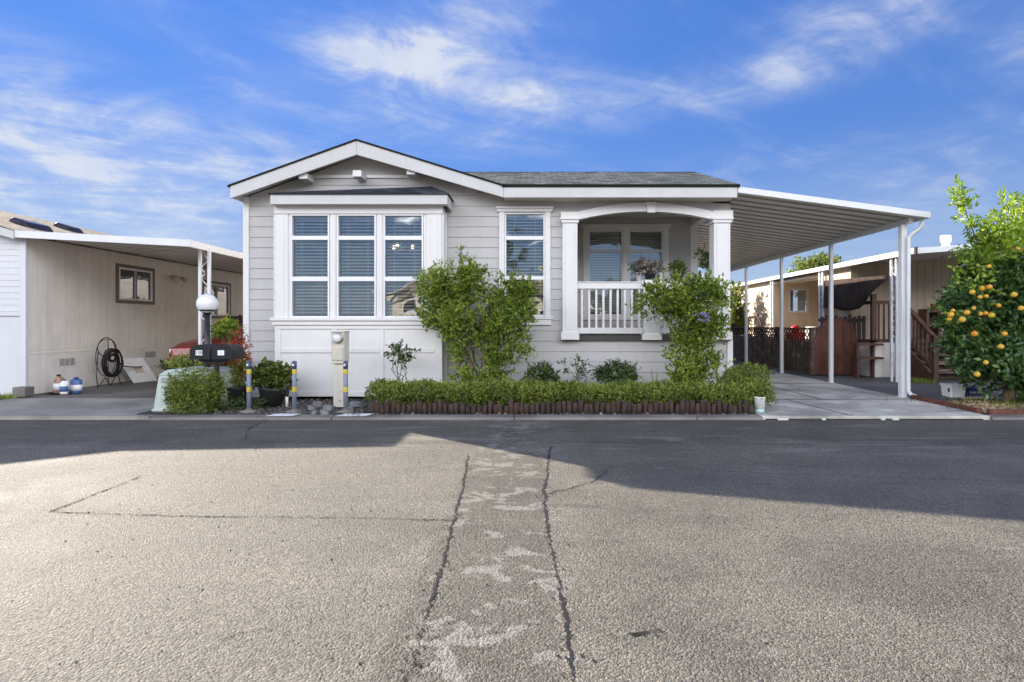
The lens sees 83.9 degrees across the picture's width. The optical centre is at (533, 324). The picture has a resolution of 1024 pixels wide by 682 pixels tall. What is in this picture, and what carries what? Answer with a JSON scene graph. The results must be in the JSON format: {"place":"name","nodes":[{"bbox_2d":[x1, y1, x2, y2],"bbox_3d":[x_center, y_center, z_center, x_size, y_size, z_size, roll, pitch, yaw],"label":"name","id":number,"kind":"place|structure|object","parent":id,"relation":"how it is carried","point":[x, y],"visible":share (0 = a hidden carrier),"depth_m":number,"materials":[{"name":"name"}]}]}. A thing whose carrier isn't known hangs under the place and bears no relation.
{"place":"outdoors","nodes":[
{"label":"outdoors","id":0,"kind":"place"},
{"bbox_2d":[0,398,154,419],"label":"driveway","id":1,"kind":"structure","parent":0,"point":[71,409],"depth_m":8.17,"materials":[{"name":"concrete"}]},
{"bbox_2d":[155,354,194,371],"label":"geranium","id":2,"kind":"object","parent":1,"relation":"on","point":[163,367],"visible":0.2,"depth_m":9.01,"materials":[{"name":"green plant"}]},
{"bbox_2d":[163,351,212,368],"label":"shrub","id":3,"kind":"object","parent":1,"relation":"on","point":[186,361],"visible":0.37,"depth_m":8.78,"materials":[{"name":"green plant"}]},
{"bbox_2d":[17,377,158,397],"bbox_3d":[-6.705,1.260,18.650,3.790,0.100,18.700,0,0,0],"label":"paving","id":4,"kind":"structure","parent":0,"point":[130,389],"depth_m":10.14,"materials":[{"name":"grey concrete"}]},
{"bbox_2d":[12,386,33,396],"bbox_3d":[-8.525,1.120,9.510,0.210,0.160,0.180,0,0,0],"label":"cinder block","id":5,"kind":"object","parent":4,"relation":"on","point":[25,391],"depth_m":9.42,"materials":[{"name":"concrete"}]},
{"bbox_2d":[47,391,69,394],"bbox_3d":[-8.280,1.193,9.920,0.340,0.030,0.340,0,0,0],"label":"drip tray","id":6,"kind":"object","parent":4,"relation":"on","point":[50,393],"visible":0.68,"depth_m":9.80,"materials":[{"name":"black plastic"}]},
{"bbox_2d":[53,374,63,392],"bbox_3d":[-8.296,1.035,9.950,0.180,0.330,0.120,0,0,0],"label":"jug","id":7,"kind":"object","parent":6,"relation":"on","point":[56,383],"visible":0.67,"depth_m":9.90,"materials":[{"name":"plastic"}]},
{"bbox_2d":[60,379,68,393],"bbox_3d":[-8.096,1.071,9.820,0.140,0.258,0.100,0,0,0],"label":"bottle","id":8,"kind":"object","parent":4,"relation":"on","point":[64,387],"visible":1,"depth_m":9.79,"materials":[{"name":"white plastic"}]},
{"bbox_2d":[70,377,81,392],"bbox_3d":[-8.016,1.061,9.980,0.200,0.278,0.140,0,0,0],"label":"container","id":9,"kind":"object","parent":4,"relation":"on","point":[75,384],"visible":1,"depth_m":9.93,"materials":[{"name":"blue plastic"}]},
{"bbox_2d":[95,337,141,387],"bbox_3d":[-8.293,0.727,11.566,0.219,0.969,1.486,0,0,-2],"label":"hose reel","id":10,"kind":"object","parent":4,"relation":"on","point":[107,354],"visible":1,"depth_m":11.10,"materials":[{"name":"black paint"}]},
{"bbox_2d":[0,211,242,394],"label":"mobile home","id":11,"kind":"object","parent":4,"relation":"on","point":[66,308],"visible":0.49,"depth_m":11.01,"materials":[{"name":"beige"}]},
{"bbox_2d":[119,267,136,300],"bbox_3d":[-8.615,-0.860,12.060,0.062,0.676,0.536,0,0,0],"label":"window","id":12,"kind":"structure","parent":11,"relation":"in","point":[127,276],"depth_m":12.09,"materials":[{"name":"white glass"}]},
{"bbox_2d":[137,269,152,300],"bbox_3d":[-8.615,-0.860,12.560,0.062,0.676,0.536,0,0,0],"label":"window","id":13,"kind":"structure","parent":11,"relation":"in","point":[144,278],"depth_m":12.62,"materials":[{"name":"white glass"}]},
{"bbox_2d":[204,283,217,315],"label":"window","id":14,"kind":"structure","parent":11,"relation":"in","point":[214,287],"depth_m":15.34,"materials":[{"name":"white glass"}]},
{"bbox_2d":[217,284,229,315],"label":"window","id":15,"kind":"structure","parent":11,"relation":"in","point":[223,293],"depth_m":15.84,"materials":[{"name":"white plastic"}]},
{"bbox_2d":[15,230,242,344],"bbox_3d":[-7.164,-0.180,15.790,2.932,2.780,12.660,0,0,0],"label":"carport","id":16,"kind":"object","parent":4,"relation":"on","point":[201,255],"visible":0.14,"depth_m":10.12,"materials":[{"name":"white paint"}]},
{"bbox_2d":[120,358,157,382],"bbox_3d":[-8.300,0.955,11.950,0.250,0.500,0.725,0,0,12],"label":"leaning panel","id":17,"kind":"object","parent":4,"relation":"on","point":[144,373],"visible":0.9,"depth_m":11.95,"materials":[{"name":"white plastic"}]},
{"bbox_2d":[166,314,242,372],"bbox_3d":[-6.100,0.473,12.730,1.860,1.474,4.340,0,0,0],"label":"car","id":18,"kind":"object","parent":4,"relation":"on","point":[183,347],"visible":0.07,"depth_m":10.96,"materials":[{"name":"red paint"}]},
{"bbox_2d":[210,314,242,344],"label":"potted shrub","id":19,"kind":"object","parent":4,"relation":"on","point":[228,324],"visible":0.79,"depth_m":9.54,"materials":[{"name":"green plant"}]},
{"bbox_2d":[227,139,739,396],"bbox_3d":[-0.785,-0.863,17.100,8.230,4.226,16.400,0,0,0],"label":"mobile home","id":20,"kind":"object","parent":4,"relation":"on","point":[322,236],"visible":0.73,"depth_m":9.45,"materials":[{"name":"grey paint"}]},
{"bbox_2d":[290,214,329,316],"bbox_3d":[-3.572,-0.938,9.162,0.621,1.656,0.149,0,0,0],"label":"window","id":21,"kind":"structure","parent":20,"relation":"in","point":[299,217],"depth_m":9.20,"materials":[{"name":"white plastic"}]},
{"bbox_2d":[337,214,375,316],"bbox_3d":[-2.830,-0.938,9.162,0.626,1.656,0.149,0,0,0],"label":"window","id":22,"kind":"structure","parent":20,"relation":"in","point":[345,217],"depth_m":9.20,"materials":[{"name":"white plastic"}]},
{"bbox_2d":[393,222,413,252],"bbox_3d":[-2.587,-1.716,11.156,0.446,0.629,0.416,0,0,0],"label":"chandelier","id":23,"kind":"object","parent":20,"relation":"hanging from","point":[401,245],"visible":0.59,"depth_m":11.19,"materials":[{"name":"metal"}]},
{"bbox_2d":[383,214,423,316],"bbox_3d":[-2.079,-0.938,9.162,0.638,1.656,0.149,0,0,0],"label":"window","id":24,"kind":"structure","parent":20,"relation":"in","point":[394,218],"depth_m":9.19,"materials":[{"name":"white plastic"}]},
{"bbox_2d":[505,213,544,315],"bbox_3d":[-0.142,-1.003,9.552,0.674,1.730,0.149,0,0,0],"label":"window","id":25,"kind":"structure","parent":20,"relation":"in","point":[510,216],"depth_m":9.59,"materials":[{"name":"glass"}]},
{"bbox_2d":[589,230,622,315],"bbox_3d":[1.446,-1.038,11.455,0.683,1.713,0.142,0,0,0],"label":"window","id":26,"kind":"structure","parent":20,"relation":"in","point":[596,253],"depth_m":11.51,"materials":[{"name":"glass"}]},
{"bbox_2d":[626,253,643,281],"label":"potted succulent","id":27,"kind":"object","parent":20,"relation":"on","point":[639,278],"visible":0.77,"depth_m":9.47,"materials":[{"name":"white ceramic"}]},
{"bbox_2d":[629,230,662,315],"bbox_3d":[2.252,-1.038,11.455,0.683,1.713,0.142,0,0,0],"label":"window","id":28,"kind":"structure","parent":20,"relation":"in","point":[653,253],"depth_m":11.50,"materials":[{"name":"white glass"}]},
{"bbox_2d":[629,258,665,279],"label":"potted succulent","id":29,"kind":"object","parent":20,"relation":"on","point":[642,266],"visible":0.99,"depth_m":9.41,"materials":[{"name":"purple plant"}]},
{"bbox_2d":[656,257,665,279],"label":"potted succulent","id":30,"kind":"object","parent":20,"relation":"on","point":[660,273],"visible":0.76,"depth_m":9.47,"materials":[{"name":"white ceramic"}]},
{"bbox_2d":[666,257,689,281],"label":"potted plant","id":31,"kind":"object","parent":20,"relation":"on","point":[675,264],"visible":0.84,"depth_m":9.43,"materials":[{"name":"green plant"}]},
{"bbox_2d":[692,243,708,279],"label":"potted plant","id":32,"kind":"object","parent":20,"relation":"on","point":[705,255],"visible":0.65,"depth_m":9.78,"materials":[{"name":"green plant"}]},
{"bbox_2d":[786,247,843,304],"bbox_3d":[15.045,-1.414,29.923,3.871,5.371,2.918,0,0,0],"label":"tree","id":33,"kind":"object","parent":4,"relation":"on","point":[820,260],"visible":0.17,"depth_m":29.73,"materials":[{"name":"green plant"}]},
{"bbox_2d":[136,407,230,414],"bbox_3d":[-4.849,1.219,8.205,0.927,0.050,1.190,0,0,0],"label":"utility pad","id":34,"kind":"object","parent":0,"point":[159,413],"visible":0.21,"depth_m":7.64,"materials":[{"name":"grey concrete"}]},
{"bbox_2d":[151,366,235,411],"bbox_3d":[-4.839,0.910,8.200,0.737,0.570,0.930,0,0,0],"label":"utility box","id":35,"kind":"object","parent":34,"relation":"on","point":[162,381],"visible":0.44,"depth_m":7.80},
{"bbox_2d":[161,378,196,404],"bbox_3d":[-4.844,0.907,7.778,0.477,0.365,0.064,0,0,0],"label":"door panel","id":36,"kind":"structure","parent":35,"relation":"in","point":[163,380],"depth_m":7.76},
{"bbox_2d":[196,294,218,366],"bbox_3d":[-4.786,0.376,8.350,0.290,1.658,0.290,0,0,0],"label":"street lamp","id":37,"kind":"object","parent":34,"relation":"on","point":[206,305],"visible":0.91,"depth_m":8.30,"materials":[{"name":"white glass"}]},
{"bbox_2d":[203,321,253,384],"bbox_3d":[-4.686,0.579,8.693,0.772,1.267,0.684,0,0,-21],"label":"nandina","id":38,"kind":"object","parent":34,"relation":"on","point":[244,345],"visible":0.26,"depth_m":8.69,"materials":[{"name":"red plant"}]},
{"bbox_2d":[227,385,245,405],"bbox_3d":[-4.431,1.065,8.500,0.370,0.280,0.366,0,0,0],"label":"plant pot","id":39,"kind":"object","parent":34,"relation":"on","point":[236,392],"visible":0.43,"depth_m":8.36,"materials":[{"name":"black plastic"}]},
{"bbox_2d":[168,397,756,419],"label":"bed gravel","id":40,"kind":"structure","parent":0,"point":[298,404],"depth_m":7.97,"materials":[{"name":"grey gravel"}]},
{"bbox_2d":[161,366,229,413],"bbox_3d":[-4.645,0.880,7.832,0.850,0.672,0.796,0,0,-24],"label":"shrub","id":41,"kind":"object","parent":40,"relation":"on","point":[183,396],"visible":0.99,"depth_m":7.69,"materials":[{"name":"green plant"}]},
{"bbox_2d":[199,359,234,407],"bbox_3d":[-4.450,0.828,8.000,0.400,0.755,0.200,0,0,0],"label":"mailbox post","id":42,"kind":"object","parent":40,"relation":"on","point":[216,362],"visible":0.58,"depth_m":7.91,"materials":[{"name":"black metal"}]},
{"bbox_2d":[190,344,216,358],"bbox_3d":[-4.563,0.375,7.948,0.284,0.205,0.343,0,0,0],"label":"mailbox","id":43,"kind":"object","parent":42,"relation":"on","point":[200,351],"visible":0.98,"depth_m":7.78,"materials":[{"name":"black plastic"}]},
{"bbox_2d":[190,345,210,358],"bbox_3d":[-4.563,0.375,7.788,0.284,0.205,0.022,0,0,0],"label":"door","id":44,"kind":"structure","parent":43,"relation":"in","point":[196,351],"depth_m":7.78,"materials":[{"name":"black plastic"}]},
{"bbox_2d":[211,344,243,358],"bbox_3d":[-4.263,0.375,7.949,0.289,0.205,0.341,0,0,0],"label":"mailbox","id":45,"kind":"object","parent":42,"relation":"on","point":[230,351],"visible":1,"depth_m":7.78,"materials":[{"name":"black plastic"}]},
{"bbox_2d":[211,345,232,358],"bbox_3d":[-4.263,0.375,7.789,0.289,0.205,0.020,0,0,0],"label":"door","id":46,"kind":"structure","parent":45,"relation":"in","point":[218,351],"depth_m":7.78,"materials":[{"name":"black plastic"}]},
{"bbox_2d":[200,359,252,390],"bbox_3d":[-4.625,0.835,8.623,0.861,0.751,0.644,0,0,-15],"label":"shrub","id":47,"kind":"object","parent":40,"relation":"on","point":[238,381],"visible":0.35,"depth_m":8.53,"materials":[{"name":"green plant"}]},
{"bbox_2d":[207,392,268,411],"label":"groundcover","id":48,"kind":"object","parent":40,"relation":"on","point":[234,406],"visible":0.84,"depth_m":8.08,"materials":[{"name":"green plant"}]},
{"bbox_2d":[240,361,257,412],"bbox_3d":[-3.925,0.851,7.850,0.230,0.712,0.230,0,0,0],"label":"bollard","id":49,"kind":"object","parent":40,"relation":"on","point":[248,409],"visible":0.98,"depth_m":7.83,"materials":[{"name":"grey metal"}]},
{"bbox_2d":[244,356,299,407],"bbox_3d":[-3.869,0.837,8.417,0.765,0.759,0.550,0,0,0],"label":"potted plant","id":50,"kind":"object","parent":40,"relation":"on","point":[272,381],"visible":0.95,"depth_m":8.27,"materials":[{"name":"green plant"}]},
{"bbox_2d":[285,388,288,406],"bbox_3d":[-3.595,1.062,8.300,0.048,0.285,0.048,0,0,0],"label":"path light","id":51,"kind":"object","parent":40,"relation":"on","point":[286,398],"visible":0.94,"depth_m":8.29,"materials":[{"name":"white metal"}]},
{"bbox_2d":[285,361,302,412],"bbox_3d":[-3.297,0.851,7.850,0.230,0.712,0.230,0,0,0],"label":"bollard","id":52,"kind":"object","parent":40,"relation":"on","point":[294,409],"visible":0.99,"depth_m":7.82,"materials":[{"name":"metal"}]},
{"bbox_2d":[307,405,314,409],"bbox_3d":[-3.129,1.167,8.004,0.083,0.073,0.083,0,0,-35],"label":"slate stone","id":53,"kind":"object","parent":40,"relation":"on","point":[310,407],"visible":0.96,"depth_m":7.98,"materials":[{"name":"grey stone"}]},
{"bbox_2d":[313,401,322,406],"bbox_3d":[-3.162,1.164,8.350,0.140,0.080,0.101,0,0,0],"label":"slate stone","id":54,"kind":"object","parent":40,"relation":"on","point":[316,403],"visible":0.95,"depth_m":8.31,"materials":[{"name":"grey stone"}]},
{"bbox_2d":[320,409,328,414],"bbox_3d":[-2.798,1.167,7.626,0.090,0.074,0.095,0,0,-38],"label":"slate stone","id":55,"kind":"object","parent":40,"relation":"on","point":[324,412],"visible":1,"depth_m":7.59,"materials":[{"name":"grey stone"}]},
{"bbox_2d":[323,405,333,410],"bbox_3d":[-2.876,1.166,8.001,0.147,0.076,0.135,0,0,0],"label":"slate stone","id":56,"kind":"object","parent":40,"relation":"on","point":[328,407],"visible":0.9,"depth_m":7.95,"materials":[{"name":"grey stone"}]},
{"bbox_2d":[331,331,349,406],"bbox_3d":[-2.848,0.649,8.361,0.204,1.112,0.337,0,0,0],"label":"meter pedestal","id":57,"kind":"object","parent":40,"relation":"on","point":[340,347],"visible":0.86,"depth_m":8.32,"materials":[{"name":"beige metal"}]},
{"bbox_2d":[332,347,342,359],"bbox_3d":[-2.852,0.425,8.281,0.155,0.187,0.018,0,0,0],"label":"breaker door","id":58,"kind":"structure","parent":57,"relation":"in","point":[337,352],"depth_m":8.27,"materials":[{"name":"beige metal"}]},
{"bbox_2d":[337,361,353,412],"bbox_3d":[-2.591,0.851,7.850,0.230,0.712,0.230,0,0,0],"label":"bollard","id":59,"kind":"object","parent":40,"relation":"on","point":[345,388],"visible":0.99,"depth_m":7.83,"materials":[{"name":"metal"}]},
{"bbox_2d":[350,401,362,406],"bbox_3d":[-2.603,1.161,8.352,0.174,0.086,0.131,0,0,-37],"label":"slate stone","id":60,"kind":"object","parent":40,"relation":"on","point":[356,404],"visible":0.86,"depth_m":8.30,"materials":[{"name":"grey stone"}]},
{"bbox_2d":[383,339,420,389],"bbox_3d":[-1.996,0.707,8.602,0.520,1.004,0.358,0,0,24],"label":"sapling","id":61,"kind":"object","parent":40,"relation":"on","point":[401,356],"visible":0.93,"depth_m":8.57,"materials":[{"name":"green plant"}]},
{"bbox_2d":[411,245,540,395],"bbox_3d":[-0.886,-0.018,8.732,2.037,2.460,1.080,0,0,0],"label":"shrub","id":62,"kind":"object","parent":40,"relation":"on","point":[446,307],"visible":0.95,"depth_m":8.66,"materials":[{"name":"green plant"}]},
{"bbox_2d":[520,360,560,400],"bbox_3d":[0.140,0.874,8.810,0.712,0.677,0.483,0,0,0],"label":"shrub","id":63,"kind":"object","parent":40,"relation":"on","point":[546,369],"visible":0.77,"depth_m":8.74,"materials":[{"name":"green plant"}]},
{"bbox_2d":[370,399,752,413],"bbox_3d":[0.383,1.120,7.704,5.197,0.222,0.116,0,0,0],"label":"log edging","id":64,"kind":"object","parent":40,"relation":"on","point":[666,407],"visible":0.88,"depth_m":7.67,"materials":[{"name":"brown wood"}]},
{"bbox_2d":[363,376,778,411],"bbox_3d":[0.523,0.958,8.010,5.808,0.500,0.745,0,0,0],"label":"hedge","id":65,"kind":"object","parent":40,"relation":"on","point":[483,392],"visible":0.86,"depth_m":7.84,"materials":[{"name":"green plant"}]},
{"bbox_2d":[557,353,596,393],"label":"rose bush","id":66,"kind":"object","parent":40,"relation":"on","point":[580,370],"visible":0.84,"depth_m":8.80,"materials":[{"name":"green plant"}]},
{"bbox_2d":[589,358,643,384],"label":"shrub","id":67,"kind":"object","parent":40,"relation":"on","point":[606,371],"visible":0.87,"depth_m":8.71,"materials":[{"name":"green plant"}]},
{"bbox_2d":[625,268,736,395],"bbox_3d":[2.263,0.152,8.695,1.655,2.121,1.077,0,0,24],"label":"shrub","id":68,"kind":"object","parent":40,"relation":"on","point":[678,301],"visible":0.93,"depth_m":8.57,"materials":[{"name":"green plant"}]},
{"bbox_2d":[718,361,775,399],"bbox_3d":[3.118,0.879,8.351,0.810,0.661,1.227,0,0,24],"label":"boxwood shrub","id":69,"kind":"object","parent":40,"relation":"on","point":[745,374],"visible":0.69,"depth_m":8.31,"materials":[{"name":"green plant"}]},
{"bbox_2d":[0,420,1023,681],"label":"road","id":70,"kind":"structure","parent":0,"point":[742,582],"depth_m":3.13,"materials":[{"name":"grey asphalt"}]},
{"bbox_2d":[149,415,762,419],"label":"kerb","id":71,"kind":"structure","parent":70,"relation":"on","point":[470,417],"depth_m":7.47,"materials":[{"name":"concrete"}]},
{"bbox_2d":[268,414,297,415],"bbox_3d":[-3.309,1.195,7.535,0.414,0.016,0.120,0,0,0],"label":"kerb marking","id":72,"kind":"object","parent":71,"relation":"on","point":[282,414],"visible":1,"depth_m":7.53,"materials":[{"name":"white paint"}]},
{"bbox_2d":[337,414,370,415],"bbox_3d":[-2.362,1.194,7.535,0.470,0.016,0.120,0,0,0],"label":"kerb marking","id":73,"kind":"object","parent":71,"relation":"on","point":[354,415],"visible":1,"depth_m":7.50,"materials":[{"name":"white paint"}]},
{"bbox_2d":[776,418,898,419],"bbox_3d":[3.995,1.245,7.471,1.590,0.030,0.042,0,0,0],"label":"gutter paint","id":74,"kind":"object","parent":70,"relation":"on","point":[825,418],"visible":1,"depth_m":7.46,"materials":[{"name":"paint"}]},
{"bbox_2d":[766,419,983,419],"bbox_3d":[4.480,1.249,7.473,2.840,0.022,0.035,0,0,0],"label":"gutter slot","id":75,"kind":"object","parent":70,"relation":"on","point":[879,419],"visible":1,"depth_m":7.46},
{"bbox_2d":[989,415,1023,419],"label":"kerb","id":76,"kind":"structure","parent":70,"relation":"on","point":[1006,417],"depth_m":7.47,"materials":[{"name":"concrete"}]},
{"bbox_2d":[0,0,1023,310],"label":"sky","id":77,"kind":"structure","parent":0,"point":[133,118],"materials":[{"name":"blue"}]},
{"bbox_2d":[732,363,989,419],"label":"driveway","id":78,"kind":"structure","parent":0,"point":[857,403],"depth_m":8.46,"materials":[{"name":"concrete"}]},
{"bbox_2d":[754,396,765,412],"bbox_3d":[3.092,1.093,7.780,0.160,0.215,0.158,0,0,0],"label":"bucket","id":79,"kind":"object","parent":78,"relation":"on","point":[759,403],"visible":0.98,"depth_m":7.72,"materials":[{"name":"white plastic"}]},
{"bbox_2d":[763,383,851,415],"bbox_3d":[4.715,1.201,13.750,2.810,0.006,12.500,0,0,0],"label":"driveway joint","id":80,"kind":"object","parent":78,"relation":"on","point":[806,395],"visible":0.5,"depth_m":11.60,"materials":[{"name":"grey concrete"}]},
{"bbox_2d":[698,187,930,397],"bbox_3d":[4.832,-0.519,13.800,3.095,3.448,9.340,0,0,0],"label":"carport","id":81,"kind":"object","parent":78,"relation":"on","point":[766,226],"visible":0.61,"depth_m":10.38,"materials":[{"name":"white paint"}]},
{"bbox_2d":[910,395,981,413],"bbox_3d":[6.114,1.183,8.485,0.079,0.095,1.534,0,0,4],"label":"timber edging","id":82,"kind":"object","parent":78,"relation":"on","point":[951,404],"visible":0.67,"depth_m":8.34,"materials":[{"name":"red wood"}]},
{"bbox_2d":[733,360,1018,398],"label":"side yard","id":83,"kind":"structure","parent":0,"point":[886,385],"depth_m":11.73,"materials":[{"name":"grey concrete"}]},
{"bbox_2d":[730,278,757,337],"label":"shrub","id":84,"kind":"object","parent":83,"relation":"on","point":[738,316],"visible":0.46,"depth_m":19.80,"materials":[{"name":"green plant"}]},
{"bbox_2d":[748,315,762,336],"bbox_3d":[7.351,0.446,18.900,0.038,1.508,1.279,0,0,0],"label":"arched trellis","id":85,"kind":"object","parent":83,"relation":"on","point":[754,324],"visible":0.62,"depth_m":18.89,"materials":[{"name":"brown wood"}]},
{"bbox_2d":[730,327,820,374],"bbox_3d":[6.805,0.632,19.316,0.150,1.145,11.432,0,0,0],"label":"fence","id":86,"kind":"object","parent":83,"relation":"on","point":[764,350],"visible":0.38,"depth_m":15.99,"materials":[{"name":"brown wood"}]},
{"bbox_2d":[809,318,857,374],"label":"gate","id":87,"kind":"structure","parent":86,"relation":"attached to","point":[845,336],"depth_m":13.54,"materials":[{"name":"red wood"}]},
{"bbox_2d":[786,325,804,340],"bbox_3d":[7.600,0.604,16.500,0.400,1.192,0.400,0,0,0],"label":"covered chair","id":88,"kind":"object","parent":83,"relation":"on","point":[795,326],"visible":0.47,"depth_m":16.38,"materials":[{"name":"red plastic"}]},
{"bbox_2d":[805,326,817,338],"bbox_3d":[8.250,0.625,16.700,0.520,1.150,0.520,0,0,0],"label":"barrel","id":89,"kind":"object","parent":83,"relation":"on","point":[808,330],"visible":0.21,"depth_m":16.60,"materials":[{"name":"white"}]},
{"bbox_2d":[818,315,865,338],"bbox_3d":[7.476,0.480,13.780,1.113,1.440,0.060,0,0,0],"label":"wood screen","id":90,"kind":"object","parent":83,"relation":"on","point":[850,320],"visible":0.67,"depth_m":13.75,"materials":[{"name":"brown wood"}]},
{"bbox_2d":[730,235,1020,381],"bbox_3d":[10.588,-0.430,21.625,6.064,3.281,20.750,0,0,0],"label":"mobile home","id":91,"kind":"object","parent":83,"relation":"on","point":[931,272],"visible":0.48,"depth_m":13.90,"materials":[{"name":"beige paint"}]},
{"bbox_2d":[790,289,798,311],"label":"window","id":92,"kind":"structure","parent":91,"relation":"in","point":[790,289],"depth_m":18.58,"materials":[{"name":"white plastic"}]},
{"bbox_2d":[799,289,807,311],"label":"window","id":93,"kind":"structure","parent":91,"relation":"in","point":[801,291],"depth_m":18.68,"materials":[{"name":"glass"}]},
{"bbox_2d":[820,275,887,310],"bbox_3d":[7.667,-0.756,13.775,0.070,0.829,2.851,0,0,0],"label":"shade cloth","id":94,"kind":"object","parent":91,"relation":"attached to","point":[852,293],"visible":0.93,"depth_m":13.71,"materials":[{"name":"black fabric"}]},
{"bbox_2d":[894,377,944,383],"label":"weeds","id":95,"kind":"object","parent":83,"relation":"on","point":[916,380],"visible":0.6,"depth_m":11.83,"materials":[{"name":"green plant"}]},
{"bbox_2d":[851,294,1001,381],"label":"deck","id":96,"kind":"structure","parent":83,"relation":"on","point":[871,357],"depth_m":12.89,"materials":[{"name":"brown wood"}]},
{"bbox_2d":[918,309,940,338],"bbox_3d":[9.468,-0.013,13.600,0.339,0.715,0.300,0,0,0],"label":"shelf rack","id":97,"kind":"object","parent":96,"relation":"on","point":[924,315],"visible":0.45,"depth_m":13.55,"materials":[{"name":"brown wood"}]},
{"bbox_2d":[939,383,965,397],"bbox_3d":[6.996,1.100,9.500,0.308,0.220,0.276,0,0,0],"label":"storage box","id":98,"kind":"object","parent":83,"relation":"on","point":[951,390],"visible":0.88,"depth_m":9.39,"materials":[{"name":"white plastic"}]},
{"bbox_2d":[964,382,985,396],"bbox_3d":[7.377,1.051,9.600,0.354,0.318,0.260,0,0,0],"label":"tub","id":99,"kind":"object","parent":83,"relation":"on","point":[972,391],"visible":0.59,"depth_m":9.48,"materials":[{"name":"blue plastic"}]},
{"bbox_2d":[962,396,993,398],"bbox_3d":[7.316,1.200,9.360,0.574,0.030,0.070,0,0,-12],"label":"plank","id":100,"kind":"object","parent":83,"relation":"on","point":[976,397],"visible":0.62,"depth_m":9.32,"materials":[{"name":"grey wood"}]},
{"bbox_2d":[939,399,1023,414],"bbox_3d":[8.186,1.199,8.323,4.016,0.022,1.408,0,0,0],"label":"bark mulch","id":101,"kind":"object","parent":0,"point":[987,405],"visible":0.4,"depth_m":8.53,"materials":[{"name":"brown wood"}]},
{"bbox_2d":[880,392,1023,410],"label":"grass","id":102,"kind":"structure","parent":101,"relation":"on","point":[998,399],"depth_m":8.53,"materials":[{"name":"green plant"}]},
{"bbox_2d":[925,173,1023,403],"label":"orange tree","id":103,"kind":"object","parent":101,"relation":"on","point":[981,317],"visible":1,"depth_m":8.47,"materials":[{"name":"green plant"}]},
{"bbox_2d":[986,409,1023,414],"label":"timber edging","id":104,"kind":"object","parent":101,"relation":"on","point":[1004,411],"visible":0.76,"depth_m":7.63,"materials":[{"name":"red wood"}]},
{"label":"lawn soil","id":105,"kind":"structure","parent":0,"visible":0},
{"bbox_2d":[0,392,21,399],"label":"grass","id":106,"kind":"structure","parent":105,"relation":"on","point":[10,396],"depth_m":9.35,"materials":[{"name":"green plant"}]}
]}

